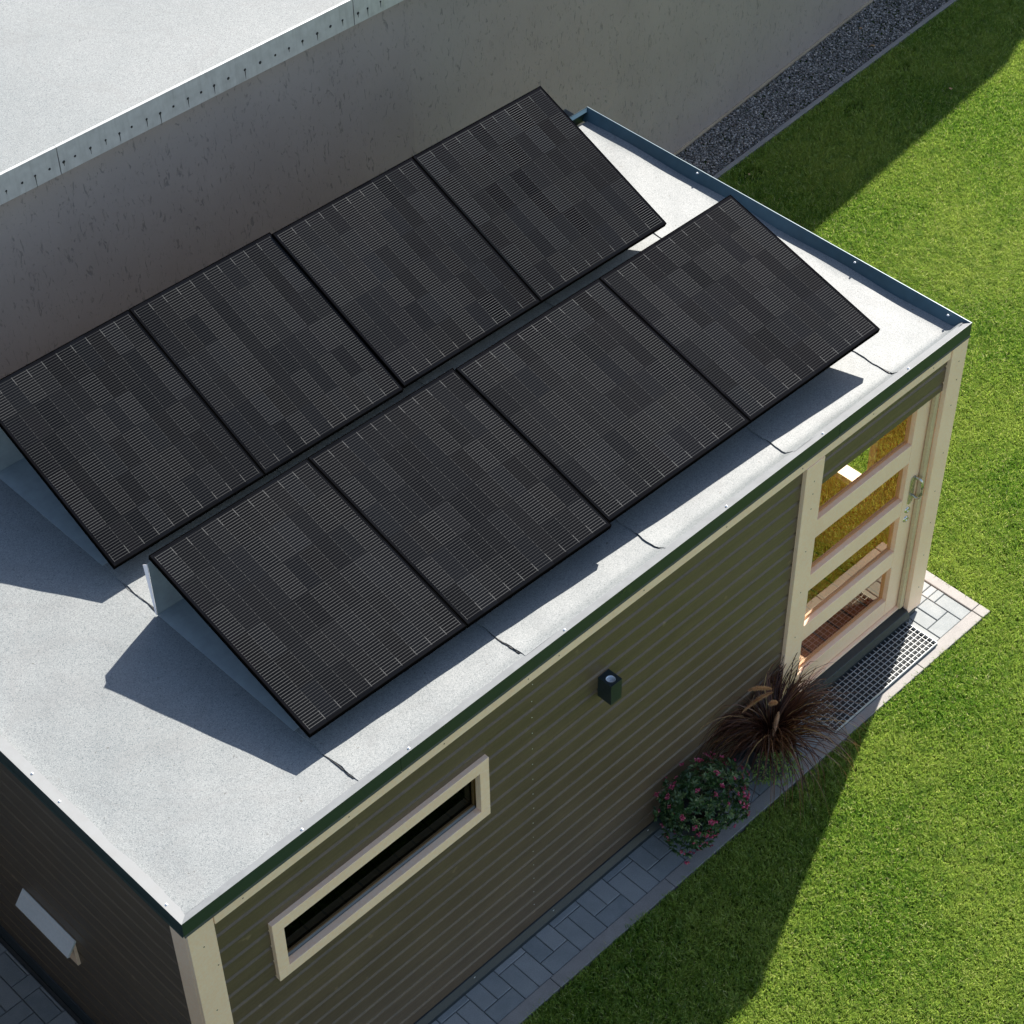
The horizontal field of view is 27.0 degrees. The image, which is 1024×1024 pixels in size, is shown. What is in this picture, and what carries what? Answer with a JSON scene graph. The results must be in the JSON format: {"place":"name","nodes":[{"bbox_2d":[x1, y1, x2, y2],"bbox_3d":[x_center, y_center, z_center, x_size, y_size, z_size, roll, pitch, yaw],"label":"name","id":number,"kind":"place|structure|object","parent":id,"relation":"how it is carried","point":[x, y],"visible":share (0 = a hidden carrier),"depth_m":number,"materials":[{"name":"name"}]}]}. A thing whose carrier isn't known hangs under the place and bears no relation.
{"place":"outdoors","nodes":[
{"label":"outdoors","id":0,"kind":"place"},
{"bbox_2d":[0,582,970,1023],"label":"paving","id":1,"kind":"structure","parent":0,"point":[562,940],"depth_m":12.31,"materials":[{"name":"concrete"}]},
{"bbox_2d":[0,106,971,1023],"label":"garden shed","id":2,"kind":"structure","parent":1,"relation":"on","point":[190,832],"depth_m":11.09,"materials":[{"name":"green wood"}]},
{"bbox_2d":[0,428,107,565],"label":"panel mount","id":3,"kind":"object","parent":2,"relation":"on","point":[19,475],"visible":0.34,"depth_m":11.41,"materials":[{"name":"grey metal"}]},
{"bbox_2d":[0,310,264,568],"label":"solar panel","id":4,"kind":"object","parent":3,"relation":"attached to","point":[122,439],"visible":1,"depth_m":11.22,"materials":[{"name":"black glass"}]},
{"bbox_2d":[129,232,403,476],"bbox_3d":[-1.346,-0.886,11.712,0.979,0.035,1.215,-34,76,-29],"label":"solar panel","id":5,"kind":"object","parent":3,"relation":"attached to","point":[269,353],"visible":1,"depth_m":11.69,"materials":[{"name":"black glass"}]},
{"bbox_2d":[143,562,298,730],"bbox_3d":[-0.736,0.145,10.871,1.984,0.384,1.099,-35,55,-29],"label":"panel mount","id":6,"kind":"object","parent":2,"relation":"on","point":[175,610],"visible":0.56,"depth_m":10.65,"materials":[{"name":"silver metal"}]},
{"bbox_2d":[149,458,466,737],"bbox_3d":[-1.010,0.397,10.544,1.002,0.034,1.260,-34,68,-28],"label":"solar panel","id":7,"kind":"object","parent":6,"relation":"attached to","point":[310,596],"visible":1,"depth_m":10.52,"materials":[{"name":"black glass"}]},
{"bbox_2d":[307,368,611,627],"bbox_3d":[-0.271,-0.099,11.015,1.002,0.034,1.260,-34,68,-28],"label":"solar panel","id":8,"kind":"object","parent":6,"relation":"attached to","point":[470,504],"visible":1,"depth_m":10.99,"materials":[{"name":"black glass"}]},
{"bbox_2d":[268,754,490,980],"bbox_3d":[-0.649,1.755,10.636,1.435,0.474,0.066,-35,55,-29],"label":"window","id":9,"kind":"structure","parent":2,"relation":"in","point":[343,897],"depth_m":10.65,"materials":[{"name":"beige paint"}]},
{"bbox_2d":[598,669,621,704],"bbox_3d":[0.520,0.932,11.333,0.082,0.152,0.098,-35,55,-29],"label":"wall lamp","id":10,"kind":"object","parent":2,"relation":"attached to","point":[609,687],"visible":1,"depth_m":11.30,"materials":[{"name":"black metal"}]},
{"bbox_2d":[833,440,878,496],"bbox_3d":[1.837,-0.869,13.595,0.100,1.190,1.350,-35,55,-29],"label":"end window","id":11,"kind":"structure","parent":2,"relation":"in","point":[847,474],"depth_m":13.72,"materials":[{"name":"beige paint"}]},
{"bbox_2d":[797,399,931,685],"bbox_3d":[2.097,0.203,12.950,1.180,2.025,0.120,-35,55,-29],"label":"door","id":12,"kind":"structure","parent":2,"relation":"in","point":[905,459],"depth_m":13.09,"materials":[{"name":"beige paint"}]},
{"bbox_2d":[652,751,750,863],"bbox_3d":[1.142,1.717,12.624,0.699,0.568,0.495,-35,55,-29],"label":"potted flower shrub","id":13,"kind":"object","parent":1,"relation":"on","point":[696,816],"visible":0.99,"depth_m":12.55,"materials":[{"name":"green plant"}]},
{"bbox_2d":[689,642,870,824],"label":"potted fountain grass","id":14,"kind":"object","parent":1,"relation":"on","point":[770,738],"depth_m":12.82,"materials":[{"name":"plant"}]},
{"bbox_2d":[806,622,937,732],"bbox_3d":[2.300,1.051,13.643,1.043,0.028,0.270,-35,55,-29],"label":"door grate","id":15,"kind":"object","parent":1,"relation":"on","point":[890,661],"visible":0.84,"depth_m":13.67,"materials":[{"name":"grey metal"}]},
{"bbox_2d":[528,0,1023,1023],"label":"ground","id":16,"kind":"structure","parent":0,"point":[882,1018],"depth_m":12.65,"materials":[{"name":"green plant"}]},
{"bbox_2d":[0,0,873,378],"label":"neighbouring building","id":17,"kind":"structure","parent":16,"relation":"on","point":[148,148],"depth_m":13.45,"materials":[{"name":"grey paint"}]},
{"bbox_2d":[498,570,989,1023],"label":"kerb","id":18,"kind":"structure","parent":16,"relation":"on","point":[577,963],"depth_m":12.80,"materials":[{"name":"concrete"}]},
{"bbox_2d":[522,0,1023,1023],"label":"lawn grass","id":19,"kind":"structure","parent":16,"relation":"on","point":[992,282],"depth_m":13.38,"materials":[{"name":"green plant"}]},
{"bbox_2d":[713,0,958,178],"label":"gravel edging","id":20,"kind":"object","parent":16,"relation":"on","point":[778,130],"visible":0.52,"depth_m":18.25,"materials":[{"name":"concrete"}]},
{"bbox_2d":[676,0,948,175],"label":"gravel","id":21,"kind":"structure","parent":0,"point":[698,150],"depth_m":18.39,"materials":[{"name":"grey gravel"}]},
{"bbox_3d":[0.799,-0.889,11.867,2.138,0.442,1.050,-35,55,-29],"label":"panel mount","id":22,"kind":"object","parent":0,"visible":0},
{"bbox_2d":[455,278,749,522],"bbox_3d":[0.492,-0.624,11.512,1.080,0.035,1.214,-34,69,-28],"label":"solar panel","id":23,"kind":"object","parent":22,"relation":"attached to","point":[604,400],"visible":1,"depth_m":11.49,"materials":[{"name":"black glass"}]},
{"bbox_2d":[599,195,879,423],"bbox_3d":[1.284,-1.167,12.016,1.080,0.034,1.214,-34,69,-28],"label":"solar panel","id":24,"kind":"object","parent":22,"relation":"attached to","point":[743,310],"visible":1,"depth_m":11.99,"materials":[{"name":"black glass"}]},
{"bbox_3d":[-0.285,-1.648,12.547,2.107,0.567,0.967,-35,55,-29],"label":"panel mount","id":25,"kind":"object","parent":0,"visible":0},
{"bbox_2d":[272,157,540,387],"bbox_3d":[-0.599,-1.389,12.200,1.064,0.035,1.184,-34,77,-29],"label":"solar panel","id":26,"kind":"object","parent":25,"relation":"attached to","point":[409,272],"visible":1,"depth_m":12.18,"materials":[{"name":"black glass"}]},
{"bbox_2d":[412,86,666,303],"bbox_3d":[0.169,-1.913,12.727,1.064,0.036,1.184,-34,77,-30],"label":"solar panel","id":27,"kind":"object","parent":25,"relation":"attached to","point":[541,193],"visible":1,"depth_m":12.70,"materials":[{"name":"black glass"}]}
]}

